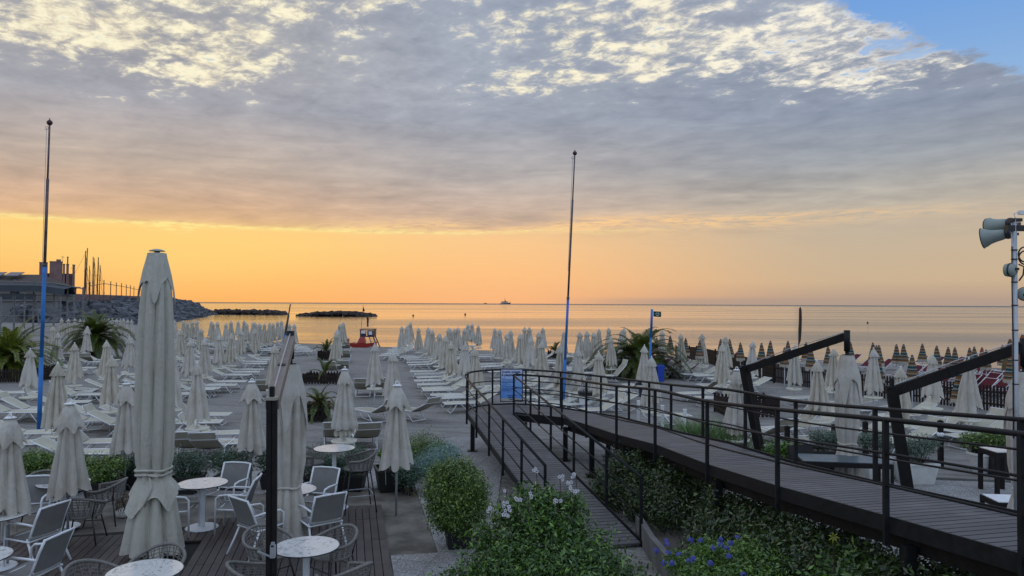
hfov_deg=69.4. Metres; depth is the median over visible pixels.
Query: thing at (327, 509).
armchair
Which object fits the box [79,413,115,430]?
sun lounger
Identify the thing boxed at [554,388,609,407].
sun lounger
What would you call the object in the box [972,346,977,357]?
striped umbrella
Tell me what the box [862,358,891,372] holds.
red lounger
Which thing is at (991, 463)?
plant pot
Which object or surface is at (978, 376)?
red lounger
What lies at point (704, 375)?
sun lounger
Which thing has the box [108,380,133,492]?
bar umbrella
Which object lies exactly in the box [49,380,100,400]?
sun lounger
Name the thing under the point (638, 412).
rope post
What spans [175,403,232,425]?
sun lounger
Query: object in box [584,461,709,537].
shrub
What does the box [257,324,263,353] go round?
beach umbrella
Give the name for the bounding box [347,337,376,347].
rescue boat
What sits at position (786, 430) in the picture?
wooden post
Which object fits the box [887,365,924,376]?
red lounger
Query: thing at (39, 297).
beach bar
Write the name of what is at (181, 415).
sun lounger
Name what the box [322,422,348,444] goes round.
sun lounger
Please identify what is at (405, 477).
shrub
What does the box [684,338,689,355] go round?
striped umbrella
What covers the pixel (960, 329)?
sea
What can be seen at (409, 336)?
beach umbrella
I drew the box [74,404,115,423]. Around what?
sun lounger
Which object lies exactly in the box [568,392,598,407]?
rope post
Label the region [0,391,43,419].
sun lounger
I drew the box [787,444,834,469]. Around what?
lounge chair
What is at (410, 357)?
sun lounger
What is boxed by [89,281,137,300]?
mole post frame
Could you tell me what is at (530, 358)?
beach umbrella
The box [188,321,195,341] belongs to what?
beach umbrella
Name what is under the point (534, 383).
sun lounger
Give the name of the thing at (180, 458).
shrub
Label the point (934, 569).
shrub
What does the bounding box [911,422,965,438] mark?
sun lounger
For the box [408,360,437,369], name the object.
sun lounger
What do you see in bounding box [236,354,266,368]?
sun lounger
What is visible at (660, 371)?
litter bin
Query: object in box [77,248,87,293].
sailboat mast
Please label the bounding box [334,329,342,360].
beach umbrella
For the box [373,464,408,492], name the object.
plant pot
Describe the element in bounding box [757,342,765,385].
striped umbrella
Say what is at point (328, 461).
shrub
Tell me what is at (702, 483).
shrub
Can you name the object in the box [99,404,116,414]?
sun lounger
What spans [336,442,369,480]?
shrub
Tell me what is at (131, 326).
beach umbrella
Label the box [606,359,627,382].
sun lounger
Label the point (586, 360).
sun lounger
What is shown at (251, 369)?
sun lounger
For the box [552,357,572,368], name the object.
sun lounger
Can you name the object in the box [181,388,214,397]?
sun lounger
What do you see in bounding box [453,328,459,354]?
beach umbrella
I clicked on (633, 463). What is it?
shrub
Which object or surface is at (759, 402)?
picket planter
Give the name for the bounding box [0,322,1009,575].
sand
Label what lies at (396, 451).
bar umbrella
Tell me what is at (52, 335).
beach umbrella
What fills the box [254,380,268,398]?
sun lounger
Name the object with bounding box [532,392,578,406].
sun lounger
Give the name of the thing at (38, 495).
armchair
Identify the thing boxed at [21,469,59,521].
rope chair
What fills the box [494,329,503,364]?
beach umbrella
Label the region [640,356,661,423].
beach umbrella
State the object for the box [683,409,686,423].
rope post
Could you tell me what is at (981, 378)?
red lounger
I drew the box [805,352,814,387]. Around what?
striped umbrella
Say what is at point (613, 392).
sun lounger
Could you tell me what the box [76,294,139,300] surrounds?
mole parapet
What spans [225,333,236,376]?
beach umbrella
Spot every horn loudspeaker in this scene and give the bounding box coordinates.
[979,228,1018,248]
[982,218,1020,229]
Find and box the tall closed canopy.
[119,249,184,558]
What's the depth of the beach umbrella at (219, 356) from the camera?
36.29 m
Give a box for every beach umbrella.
[19,348,37,415]
[40,362,68,440]
[47,326,55,361]
[50,332,62,364]
[58,318,65,337]
[65,318,71,337]
[65,342,83,399]
[71,319,76,336]
[97,340,110,380]
[99,356,119,430]
[117,319,122,338]
[121,318,125,338]
[121,336,134,378]
[124,320,129,338]
[129,320,134,338]
[174,320,177,344]
[174,329,183,361]
[174,346,179,376]
[175,329,186,359]
[175,359,183,411]
[180,339,195,386]
[181,320,187,340]
[185,362,210,450]
[186,321,189,339]
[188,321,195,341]
[192,321,198,342]
[196,329,203,354]
[199,338,212,386]
[207,321,212,342]
[209,323,216,345]
[212,333,225,379]
[214,321,221,343]
[222,323,229,344]
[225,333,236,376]
[227,321,234,342]
[235,321,240,340]
[235,329,245,368]
[242,320,246,340]
[244,323,250,343]
[248,322,253,342]
[250,329,259,362]
[251,323,257,337]
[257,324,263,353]
[262,323,266,344]
[265,323,272,346]
[265,344,279,391]
[271,323,276,345]
[275,321,278,344]
[277,320,283,343]
[291,323,298,347]
[329,332,340,370]
[331,366,357,458]
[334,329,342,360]
[339,324,345,345]
[342,322,347,349]
[365,343,383,404]
[382,351,400,407]
[397,326,405,359]
[404,326,410,353]
[407,325,411,353]
[408,322,414,351]
[414,327,422,360]
[423,327,431,360]
[427,329,436,368]
[433,332,442,375]
[439,336,452,381]
[445,342,458,392]
[447,328,455,351]
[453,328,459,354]
[456,328,462,354]
[456,342,469,391]
[459,328,468,353]
[466,324,471,346]
[469,347,484,404]
[470,323,475,346]
[474,325,481,348]
[490,328,496,359]
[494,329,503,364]
[502,334,512,363]
[505,330,514,368]
[513,333,524,367]
[522,326,526,353]
[523,337,535,386]
[525,327,534,352]
[534,331,541,356]
[534,342,549,391]
[540,327,547,354]
[553,344,569,393]
[560,332,567,354]
[570,347,585,400]
[573,331,585,363]
[582,330,592,371]
[590,331,597,367]
[590,351,608,399]
[596,329,603,356]
[604,327,611,349]
[605,337,617,379]
[617,330,623,352]
[622,328,627,341]
[636,344,647,386]
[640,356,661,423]
[656,330,666,357]
[676,333,686,368]
[695,333,708,378]
[713,343,730,392]
[721,336,732,371]
[723,367,749,443]
[746,341,758,378]
[786,345,802,395]
[807,360,831,433]
[825,348,838,393]
[864,347,883,405]
[887,366,912,427]
[921,353,943,415]
[955,357,983,424]
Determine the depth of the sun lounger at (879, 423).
21.07 m
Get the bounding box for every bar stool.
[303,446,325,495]
[342,449,376,514]
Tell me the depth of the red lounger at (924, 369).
39.61 m
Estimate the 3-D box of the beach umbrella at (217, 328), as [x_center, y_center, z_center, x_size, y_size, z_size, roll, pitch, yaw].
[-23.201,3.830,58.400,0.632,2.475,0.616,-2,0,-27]
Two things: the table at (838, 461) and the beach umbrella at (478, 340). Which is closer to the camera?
the table at (838, 461)
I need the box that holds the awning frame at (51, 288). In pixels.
[0,280,88,333]
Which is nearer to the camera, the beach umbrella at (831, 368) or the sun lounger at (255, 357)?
the beach umbrella at (831, 368)
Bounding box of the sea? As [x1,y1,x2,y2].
[176,302,1023,367]
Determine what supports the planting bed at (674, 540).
on the sand
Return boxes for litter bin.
[578,389,592,411]
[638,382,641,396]
[656,365,664,381]
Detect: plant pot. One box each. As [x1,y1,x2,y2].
[83,476,125,497]
[117,469,136,490]
[171,472,206,494]
[213,473,249,490]
[257,469,265,489]
[304,473,310,482]
[337,471,368,491]
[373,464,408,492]
[444,528,473,549]
[813,446,836,468]
[860,454,894,479]
[889,456,940,484]
[966,450,988,473]
[974,449,1008,475]
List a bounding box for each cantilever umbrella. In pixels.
[257,331,308,575]
[739,330,864,477]
[884,338,1023,509]
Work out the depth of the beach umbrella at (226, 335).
57.27 m
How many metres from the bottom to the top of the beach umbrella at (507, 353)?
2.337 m
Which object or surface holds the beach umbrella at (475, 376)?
on the sand
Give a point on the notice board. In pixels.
(506, 385)
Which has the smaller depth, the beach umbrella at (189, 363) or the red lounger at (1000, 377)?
the beach umbrella at (189, 363)
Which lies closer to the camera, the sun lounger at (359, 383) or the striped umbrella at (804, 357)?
the sun lounger at (359, 383)
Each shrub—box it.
[22,446,54,475]
[44,452,90,473]
[85,450,129,483]
[120,451,135,477]
[171,443,211,478]
[206,441,257,475]
[254,449,265,473]
[305,438,343,477]
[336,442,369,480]
[377,449,388,469]
[391,463,423,495]
[409,426,449,475]
[410,437,464,486]
[413,453,496,541]
[424,467,658,575]
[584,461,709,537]
[598,447,734,523]
[599,441,698,521]
[654,524,809,575]
[676,483,817,558]
[734,509,893,575]
[761,439,790,457]
[780,441,799,458]
[795,536,897,575]
[806,428,837,450]
[812,537,979,575]
[857,429,893,453]
[892,430,943,462]
[954,431,989,452]
[978,427,1005,446]
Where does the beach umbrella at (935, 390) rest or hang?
on the sand
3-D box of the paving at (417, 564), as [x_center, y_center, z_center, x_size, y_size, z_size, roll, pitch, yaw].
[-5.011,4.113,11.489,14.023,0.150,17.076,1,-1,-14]
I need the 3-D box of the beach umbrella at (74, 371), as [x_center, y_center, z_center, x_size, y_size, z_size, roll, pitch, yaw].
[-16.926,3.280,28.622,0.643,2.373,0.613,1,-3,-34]
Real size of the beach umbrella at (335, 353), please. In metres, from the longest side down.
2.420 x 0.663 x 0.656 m
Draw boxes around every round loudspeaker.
[1003,263,1018,276]
[1018,287,1023,300]
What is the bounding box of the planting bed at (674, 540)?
[645,519,698,561]
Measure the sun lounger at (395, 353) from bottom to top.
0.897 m
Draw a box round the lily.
[828,532,838,575]
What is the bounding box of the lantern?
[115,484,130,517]
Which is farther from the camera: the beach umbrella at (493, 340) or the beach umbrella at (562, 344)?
the beach umbrella at (493, 340)
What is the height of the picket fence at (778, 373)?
1.140 m
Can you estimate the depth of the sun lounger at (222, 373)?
35.91 m
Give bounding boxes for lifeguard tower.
[357,329,379,346]
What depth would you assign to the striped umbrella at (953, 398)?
21.29 m
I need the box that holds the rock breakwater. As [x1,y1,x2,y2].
[10,296,216,324]
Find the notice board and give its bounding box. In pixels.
[500,369,522,401]
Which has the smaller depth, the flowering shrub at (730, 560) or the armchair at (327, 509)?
the flowering shrub at (730, 560)
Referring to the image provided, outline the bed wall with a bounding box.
[635,514,682,575]
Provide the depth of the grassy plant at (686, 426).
18.52 m
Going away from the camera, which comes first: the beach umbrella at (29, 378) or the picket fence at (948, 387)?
the beach umbrella at (29, 378)
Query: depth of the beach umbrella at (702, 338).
38.25 m
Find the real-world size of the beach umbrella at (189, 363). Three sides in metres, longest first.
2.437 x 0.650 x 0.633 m
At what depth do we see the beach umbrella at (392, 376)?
23.39 m
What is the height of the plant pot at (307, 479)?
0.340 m
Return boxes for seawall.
[2,301,57,321]
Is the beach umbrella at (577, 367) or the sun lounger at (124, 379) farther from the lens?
the sun lounger at (124, 379)
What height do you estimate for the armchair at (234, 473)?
0.909 m
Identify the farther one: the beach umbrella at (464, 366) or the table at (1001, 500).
the beach umbrella at (464, 366)
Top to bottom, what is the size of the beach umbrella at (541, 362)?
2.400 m
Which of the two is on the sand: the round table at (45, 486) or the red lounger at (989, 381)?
the red lounger at (989, 381)
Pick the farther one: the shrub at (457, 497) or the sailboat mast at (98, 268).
the sailboat mast at (98, 268)
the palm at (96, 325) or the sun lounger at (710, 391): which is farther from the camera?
the palm at (96, 325)
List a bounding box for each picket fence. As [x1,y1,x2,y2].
[675,345,697,359]
[707,349,738,370]
[739,357,772,381]
[773,363,834,390]
[859,371,926,402]
[938,381,1008,409]
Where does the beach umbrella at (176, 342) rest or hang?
on the sand
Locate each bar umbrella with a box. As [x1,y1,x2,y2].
[0,412,31,563]
[46,398,91,546]
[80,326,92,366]
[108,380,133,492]
[236,378,265,485]
[379,381,413,515]
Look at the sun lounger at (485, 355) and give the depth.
50.67 m
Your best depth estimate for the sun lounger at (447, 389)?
30.16 m
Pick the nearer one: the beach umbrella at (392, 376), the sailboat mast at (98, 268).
the beach umbrella at (392, 376)
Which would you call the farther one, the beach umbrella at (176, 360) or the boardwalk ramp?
the beach umbrella at (176, 360)
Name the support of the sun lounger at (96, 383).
on the sand
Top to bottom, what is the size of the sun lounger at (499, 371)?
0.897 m
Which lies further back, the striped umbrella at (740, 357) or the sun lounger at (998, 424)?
the striped umbrella at (740, 357)
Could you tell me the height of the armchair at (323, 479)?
0.909 m
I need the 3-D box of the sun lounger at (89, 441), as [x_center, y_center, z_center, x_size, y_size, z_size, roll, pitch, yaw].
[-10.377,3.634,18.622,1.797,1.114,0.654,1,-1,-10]
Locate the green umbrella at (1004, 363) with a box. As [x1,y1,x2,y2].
[1001,338,1018,370]
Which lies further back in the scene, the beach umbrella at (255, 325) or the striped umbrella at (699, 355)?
the beach umbrella at (255, 325)
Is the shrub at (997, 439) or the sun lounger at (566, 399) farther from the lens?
the sun lounger at (566, 399)
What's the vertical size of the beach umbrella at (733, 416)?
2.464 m
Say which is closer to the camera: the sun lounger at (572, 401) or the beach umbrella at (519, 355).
the sun lounger at (572, 401)
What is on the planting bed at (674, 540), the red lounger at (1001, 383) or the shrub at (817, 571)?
the shrub at (817, 571)
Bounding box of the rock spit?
[213,308,287,314]
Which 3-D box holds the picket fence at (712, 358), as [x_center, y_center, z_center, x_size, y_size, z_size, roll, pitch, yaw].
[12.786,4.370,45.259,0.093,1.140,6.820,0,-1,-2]
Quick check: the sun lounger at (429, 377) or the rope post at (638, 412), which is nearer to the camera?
the rope post at (638, 412)
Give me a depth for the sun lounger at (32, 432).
19.89 m
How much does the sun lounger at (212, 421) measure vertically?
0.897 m
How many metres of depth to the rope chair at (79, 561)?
8.75 m
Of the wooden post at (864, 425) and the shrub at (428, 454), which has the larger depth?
the wooden post at (864, 425)
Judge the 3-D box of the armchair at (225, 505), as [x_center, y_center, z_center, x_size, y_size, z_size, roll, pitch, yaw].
[-4.527,3.576,12.283,0.657,0.909,0.594,0,-1,-6]
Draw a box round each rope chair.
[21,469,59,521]
[60,498,107,545]
[61,558,118,575]
[82,477,127,527]
[128,542,186,575]
[225,560,265,575]
[242,523,294,575]
[310,523,357,575]
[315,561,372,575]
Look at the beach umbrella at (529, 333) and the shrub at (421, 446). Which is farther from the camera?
the beach umbrella at (529, 333)
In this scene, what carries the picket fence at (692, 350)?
on the sand
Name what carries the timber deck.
on the sand
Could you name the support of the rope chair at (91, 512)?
on the timber deck
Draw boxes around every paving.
[39,437,501,575]
[826,477,1011,573]
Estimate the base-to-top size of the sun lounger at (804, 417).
1.114 m
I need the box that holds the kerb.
[936,477,1010,482]
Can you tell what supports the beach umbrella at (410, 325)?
on the sand
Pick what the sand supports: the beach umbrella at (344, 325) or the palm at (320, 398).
the beach umbrella at (344, 325)
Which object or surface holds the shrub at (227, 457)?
in the plant pot at (218, 475)
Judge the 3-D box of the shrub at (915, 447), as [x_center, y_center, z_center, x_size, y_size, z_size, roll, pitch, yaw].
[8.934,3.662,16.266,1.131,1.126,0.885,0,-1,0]
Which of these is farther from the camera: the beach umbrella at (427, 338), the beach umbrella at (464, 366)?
the beach umbrella at (427, 338)
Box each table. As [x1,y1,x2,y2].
[0,510,27,571]
[0,546,13,560]
[35,478,90,530]
[105,559,183,575]
[178,477,227,531]
[265,483,316,494]
[277,536,339,575]
[313,444,354,509]
[793,453,893,483]
[978,447,1006,493]
[980,494,1010,507]
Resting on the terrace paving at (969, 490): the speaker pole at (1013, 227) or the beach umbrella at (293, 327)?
the speaker pole at (1013, 227)
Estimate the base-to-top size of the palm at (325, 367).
1.223 m
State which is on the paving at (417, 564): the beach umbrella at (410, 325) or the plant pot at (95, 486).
the plant pot at (95, 486)
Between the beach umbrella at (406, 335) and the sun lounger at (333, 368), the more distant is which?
the beach umbrella at (406, 335)
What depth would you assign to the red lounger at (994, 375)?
33.88 m
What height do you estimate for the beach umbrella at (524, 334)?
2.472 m
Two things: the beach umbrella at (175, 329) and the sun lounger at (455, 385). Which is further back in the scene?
the beach umbrella at (175, 329)
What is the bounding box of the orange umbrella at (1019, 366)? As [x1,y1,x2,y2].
[1018,334,1023,368]
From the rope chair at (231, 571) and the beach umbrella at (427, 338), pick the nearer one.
the rope chair at (231, 571)
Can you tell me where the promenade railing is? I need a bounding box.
[0,293,36,299]
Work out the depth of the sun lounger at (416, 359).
46.13 m
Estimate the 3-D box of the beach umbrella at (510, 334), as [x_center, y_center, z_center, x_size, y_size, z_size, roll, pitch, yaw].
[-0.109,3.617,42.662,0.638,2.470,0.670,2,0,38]
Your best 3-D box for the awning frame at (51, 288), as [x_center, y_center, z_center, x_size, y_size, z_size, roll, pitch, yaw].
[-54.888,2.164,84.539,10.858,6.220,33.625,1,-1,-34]
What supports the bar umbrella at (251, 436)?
on the paving at (417, 564)
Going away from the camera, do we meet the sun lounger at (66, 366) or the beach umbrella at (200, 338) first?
the sun lounger at (66, 366)
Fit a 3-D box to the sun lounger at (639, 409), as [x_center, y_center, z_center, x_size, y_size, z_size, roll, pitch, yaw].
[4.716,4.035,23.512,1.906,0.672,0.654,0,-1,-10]
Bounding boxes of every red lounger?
[857,359,868,371]
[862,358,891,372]
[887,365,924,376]
[904,365,927,375]
[942,374,981,385]
[952,377,998,397]
[976,373,988,384]
[985,378,1009,395]
[987,372,1001,378]
[994,371,1004,381]
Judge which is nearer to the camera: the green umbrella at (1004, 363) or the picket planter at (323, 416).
the picket planter at (323, 416)
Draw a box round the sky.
[0,0,1023,305]
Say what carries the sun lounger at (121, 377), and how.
on the sand
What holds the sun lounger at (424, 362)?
on the sand
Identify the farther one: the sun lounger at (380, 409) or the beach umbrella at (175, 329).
the beach umbrella at (175, 329)
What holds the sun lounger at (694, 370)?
on the sand
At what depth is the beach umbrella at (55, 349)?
38.19 m
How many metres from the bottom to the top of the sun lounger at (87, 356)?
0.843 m
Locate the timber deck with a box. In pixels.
[0,504,391,575]
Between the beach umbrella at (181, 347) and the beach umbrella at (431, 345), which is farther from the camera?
the beach umbrella at (431, 345)
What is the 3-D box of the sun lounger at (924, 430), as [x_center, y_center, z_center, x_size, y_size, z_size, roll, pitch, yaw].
[10.390,3.865,19.423,2.016,0.897,0.654,1,-1,-16]
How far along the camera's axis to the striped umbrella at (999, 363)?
34.24 m
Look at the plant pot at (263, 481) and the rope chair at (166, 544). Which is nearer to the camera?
the rope chair at (166, 544)
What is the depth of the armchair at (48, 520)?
10.54 m
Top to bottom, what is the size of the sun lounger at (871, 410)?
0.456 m
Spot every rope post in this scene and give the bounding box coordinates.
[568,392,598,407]
[599,401,635,412]
[637,400,660,420]
[660,405,682,426]
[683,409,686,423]
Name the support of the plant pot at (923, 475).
on the terrace paving at (969, 490)
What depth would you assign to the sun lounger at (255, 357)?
45.41 m
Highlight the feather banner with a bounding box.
[798,307,801,347]
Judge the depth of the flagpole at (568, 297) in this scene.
26.98 m
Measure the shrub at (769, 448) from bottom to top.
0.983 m
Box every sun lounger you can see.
[0,390,37,400]
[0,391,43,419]
[0,404,43,422]
[0,420,54,439]
[21,439,57,454]
[22,387,91,404]
[30,436,119,463]
[44,360,87,371]
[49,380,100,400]
[53,361,96,373]
[63,353,82,364]
[68,387,101,400]
[68,387,120,397]
[72,374,125,397]
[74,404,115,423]
[78,353,95,364]
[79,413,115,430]
[80,358,99,366]
[80,430,131,454]
[81,351,120,364]
[82,403,115,436]
[84,378,134,387]
[94,370,134,384]
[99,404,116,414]
[117,375,134,388]
[174,431,206,460]
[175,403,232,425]
[175,418,223,431]
[177,412,239,437]
[177,429,248,455]
[180,382,224,392]
[180,383,220,397]
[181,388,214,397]
[186,376,236,392]
[188,432,234,461]
[202,374,246,388]
[212,365,249,378]
[212,367,250,380]
[218,363,259,378]
[227,367,263,375]
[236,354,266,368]
[242,359,266,366]
[248,354,269,365]
[250,346,269,362]
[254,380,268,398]
[294,348,314,354]
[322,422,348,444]
[324,361,337,371]
[336,360,348,370]
[341,350,350,360]
[342,342,350,350]
[351,422,381,449]
[353,378,371,396]
[354,399,388,421]
[372,377,385,395]
[379,343,406,360]
[382,345,410,358]
[400,355,423,361]
[404,356,431,363]
[405,396,442,421]
[406,359,427,363]
[407,360,431,367]
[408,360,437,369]
[410,368,440,377]
[414,372,455,387]
[414,373,439,378]
[416,365,458,382]
[417,376,461,392]
[421,376,466,395]
[423,381,465,398]
[430,385,479,400]
[436,387,488,407]
[442,385,499,413]
[449,385,494,400]
[478,354,497,361]
[479,354,494,359]
[480,358,512,369]
[481,360,511,372]
[485,363,518,368]
[487,362,524,377]
[493,376,536,386]
[523,372,550,391]
[523,383,552,395]
[523,384,559,404]
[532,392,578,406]
[534,384,582,404]
[549,389,592,407]
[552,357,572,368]
[552,357,588,371]
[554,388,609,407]
[567,359,594,370]
[571,392,626,412]
[584,366,616,376]
[590,392,637,411]
[604,383,634,399]
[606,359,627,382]
[622,382,637,391]
[634,407,691,424]
[664,360,696,377]
[672,364,708,377]
[675,384,726,400]
[680,366,714,380]
[692,364,728,382]
[693,384,730,406]
[696,380,727,394]
[726,376,771,392]
[750,418,800,445]
[761,398,817,441]
[780,385,832,406]
[780,407,834,435]
[790,433,859,445]
[828,412,889,432]
[830,398,877,412]
[860,405,887,415]
[878,396,940,426]
[889,415,947,455]
[905,406,967,439]
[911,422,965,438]
[944,407,1004,443]
[945,420,1003,449]
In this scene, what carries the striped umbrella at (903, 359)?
on the sand
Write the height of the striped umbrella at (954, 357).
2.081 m
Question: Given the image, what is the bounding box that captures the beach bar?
[0,287,80,299]
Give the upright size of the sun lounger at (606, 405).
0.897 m
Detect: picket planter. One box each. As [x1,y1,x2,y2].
[0,364,55,381]
[302,371,340,384]
[307,401,330,421]
[317,350,330,359]
[548,350,556,358]
[714,392,779,416]
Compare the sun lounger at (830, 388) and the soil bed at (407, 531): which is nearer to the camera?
the soil bed at (407, 531)
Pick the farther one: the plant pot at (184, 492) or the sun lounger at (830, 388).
the sun lounger at (830, 388)
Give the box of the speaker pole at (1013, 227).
[1004,210,1023,509]
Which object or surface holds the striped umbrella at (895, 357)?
on the sand
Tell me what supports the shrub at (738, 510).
on the planting bed at (674, 540)
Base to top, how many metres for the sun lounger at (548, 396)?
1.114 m
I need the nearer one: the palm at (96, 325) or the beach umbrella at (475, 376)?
the beach umbrella at (475, 376)
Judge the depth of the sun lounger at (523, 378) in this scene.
34.49 m
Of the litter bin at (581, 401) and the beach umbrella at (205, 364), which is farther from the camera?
the beach umbrella at (205, 364)
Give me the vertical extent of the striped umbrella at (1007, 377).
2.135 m
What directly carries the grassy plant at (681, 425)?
on the sand
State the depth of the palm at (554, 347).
52.17 m
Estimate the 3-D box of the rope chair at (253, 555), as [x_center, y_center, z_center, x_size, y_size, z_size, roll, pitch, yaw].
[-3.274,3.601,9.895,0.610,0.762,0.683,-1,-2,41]
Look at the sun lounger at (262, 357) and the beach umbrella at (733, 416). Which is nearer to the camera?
the beach umbrella at (733, 416)
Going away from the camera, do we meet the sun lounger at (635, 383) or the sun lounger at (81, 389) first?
the sun lounger at (81, 389)
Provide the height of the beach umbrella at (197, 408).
2.409 m
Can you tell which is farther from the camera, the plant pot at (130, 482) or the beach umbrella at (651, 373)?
the beach umbrella at (651, 373)
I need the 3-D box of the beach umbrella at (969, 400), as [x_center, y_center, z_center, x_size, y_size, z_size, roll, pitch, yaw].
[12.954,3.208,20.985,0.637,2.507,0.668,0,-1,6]
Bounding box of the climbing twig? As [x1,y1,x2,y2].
[678,467,731,508]
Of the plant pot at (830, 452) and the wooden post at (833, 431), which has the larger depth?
the wooden post at (833, 431)
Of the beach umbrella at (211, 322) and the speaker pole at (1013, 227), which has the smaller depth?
the speaker pole at (1013, 227)
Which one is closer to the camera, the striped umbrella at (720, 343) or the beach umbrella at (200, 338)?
the striped umbrella at (720, 343)
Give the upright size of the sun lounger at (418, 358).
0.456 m
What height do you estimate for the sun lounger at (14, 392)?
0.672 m
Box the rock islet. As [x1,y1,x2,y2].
[296,310,376,315]
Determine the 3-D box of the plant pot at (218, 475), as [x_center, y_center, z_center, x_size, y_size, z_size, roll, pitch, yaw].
[-5.705,3.951,15.120,0.576,0.340,0.576,0,-1,0]
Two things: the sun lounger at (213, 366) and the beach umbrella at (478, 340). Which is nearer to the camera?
the sun lounger at (213, 366)
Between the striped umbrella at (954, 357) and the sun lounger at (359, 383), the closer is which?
the sun lounger at (359, 383)
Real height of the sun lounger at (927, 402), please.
0.897 m
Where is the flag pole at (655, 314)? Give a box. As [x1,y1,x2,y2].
[649,309,660,358]
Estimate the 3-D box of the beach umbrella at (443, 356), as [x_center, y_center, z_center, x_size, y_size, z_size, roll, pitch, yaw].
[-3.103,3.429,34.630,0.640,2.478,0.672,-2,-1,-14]
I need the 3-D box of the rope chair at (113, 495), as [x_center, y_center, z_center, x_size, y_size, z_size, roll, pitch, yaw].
[-6.927,3.641,12.680,0.610,0.762,0.683,0,-1,-9]
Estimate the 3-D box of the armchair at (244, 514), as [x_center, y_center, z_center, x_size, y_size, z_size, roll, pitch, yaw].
[-3.875,3.556,11.178,0.594,0.909,0.657,-1,-2,38]
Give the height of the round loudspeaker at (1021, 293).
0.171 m
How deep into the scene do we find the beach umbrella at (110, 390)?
21.84 m
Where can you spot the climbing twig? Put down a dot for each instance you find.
(698, 484)
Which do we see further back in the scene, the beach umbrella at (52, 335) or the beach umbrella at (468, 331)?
the beach umbrella at (468, 331)
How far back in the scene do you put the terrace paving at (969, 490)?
15.43 m
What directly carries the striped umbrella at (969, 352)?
on the sand
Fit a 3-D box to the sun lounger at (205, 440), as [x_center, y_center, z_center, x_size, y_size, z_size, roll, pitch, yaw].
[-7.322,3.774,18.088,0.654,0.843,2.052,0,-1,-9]
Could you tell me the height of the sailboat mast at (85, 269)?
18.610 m
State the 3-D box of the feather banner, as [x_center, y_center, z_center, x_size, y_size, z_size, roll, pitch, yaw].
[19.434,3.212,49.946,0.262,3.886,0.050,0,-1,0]
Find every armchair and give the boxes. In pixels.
[0,527,74,575]
[1,474,51,542]
[2,499,71,566]
[176,489,199,537]
[205,461,250,522]
[214,473,262,535]
[226,495,283,560]
[299,491,346,544]
[303,466,340,529]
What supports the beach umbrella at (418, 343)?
on the sand
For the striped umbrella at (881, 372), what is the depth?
26.34 m
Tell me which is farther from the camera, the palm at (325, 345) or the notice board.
the palm at (325, 345)
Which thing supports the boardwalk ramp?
on the paving at (417, 564)
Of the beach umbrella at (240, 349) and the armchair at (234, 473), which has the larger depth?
the beach umbrella at (240, 349)
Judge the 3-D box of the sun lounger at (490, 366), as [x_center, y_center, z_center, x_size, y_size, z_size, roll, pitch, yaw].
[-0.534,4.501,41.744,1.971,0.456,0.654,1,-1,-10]
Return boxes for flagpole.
[37,118,52,429]
[282,304,290,343]
[563,150,576,407]
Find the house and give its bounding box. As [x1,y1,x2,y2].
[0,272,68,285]
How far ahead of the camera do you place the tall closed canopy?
10.88 m
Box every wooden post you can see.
[784,425,789,444]
[831,424,836,447]
[862,421,867,453]
[937,420,957,466]
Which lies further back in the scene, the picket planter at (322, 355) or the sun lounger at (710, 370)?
the picket planter at (322, 355)
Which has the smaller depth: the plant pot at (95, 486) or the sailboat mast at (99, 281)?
the plant pot at (95, 486)
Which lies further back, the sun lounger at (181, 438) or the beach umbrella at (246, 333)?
the beach umbrella at (246, 333)
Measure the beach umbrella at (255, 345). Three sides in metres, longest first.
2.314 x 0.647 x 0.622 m
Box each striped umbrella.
[667,335,673,362]
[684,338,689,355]
[695,340,703,378]
[716,338,721,357]
[728,338,733,369]
[736,342,744,364]
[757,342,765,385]
[766,340,774,358]
[780,347,788,388]
[785,341,790,350]
[801,342,807,361]
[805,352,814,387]
[823,346,829,366]
[849,341,854,356]
[868,342,874,361]
[876,344,884,366]
[877,357,884,411]
[891,344,899,371]
[898,343,908,369]
[905,354,918,408]
[917,343,926,375]
[934,345,941,367]
[943,347,950,381]
[949,347,959,364]
[950,374,961,423]
[966,347,975,370]
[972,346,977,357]
[980,349,991,376]
[997,344,1002,376]
[1003,357,1011,383]
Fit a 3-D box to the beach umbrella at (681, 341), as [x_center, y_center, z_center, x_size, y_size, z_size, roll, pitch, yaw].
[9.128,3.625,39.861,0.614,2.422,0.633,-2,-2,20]
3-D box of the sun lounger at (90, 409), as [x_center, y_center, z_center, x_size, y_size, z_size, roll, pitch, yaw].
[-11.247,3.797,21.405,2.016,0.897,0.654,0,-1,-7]
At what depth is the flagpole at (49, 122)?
21.71 m
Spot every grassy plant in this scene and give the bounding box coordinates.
[657,409,732,436]
[657,421,700,432]
[675,417,750,445]
[697,428,769,448]
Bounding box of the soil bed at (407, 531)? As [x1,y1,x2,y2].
[1,487,437,557]
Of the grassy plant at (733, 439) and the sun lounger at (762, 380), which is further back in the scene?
the sun lounger at (762, 380)
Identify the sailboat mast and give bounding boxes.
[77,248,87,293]
[84,251,88,286]
[92,257,96,293]
[94,258,98,294]
[96,257,102,294]
[99,265,104,294]
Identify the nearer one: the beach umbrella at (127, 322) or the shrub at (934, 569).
the shrub at (934, 569)
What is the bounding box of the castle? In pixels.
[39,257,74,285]
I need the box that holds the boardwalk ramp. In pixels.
[465,369,1023,575]
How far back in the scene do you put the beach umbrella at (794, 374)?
28.51 m
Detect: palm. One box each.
[0,316,70,380]
[58,308,136,360]
[306,383,336,423]
[308,357,343,382]
[310,338,332,358]
[548,342,558,357]
[585,326,693,380]
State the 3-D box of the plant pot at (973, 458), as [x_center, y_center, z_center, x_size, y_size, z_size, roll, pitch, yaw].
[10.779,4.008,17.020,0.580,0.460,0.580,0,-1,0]

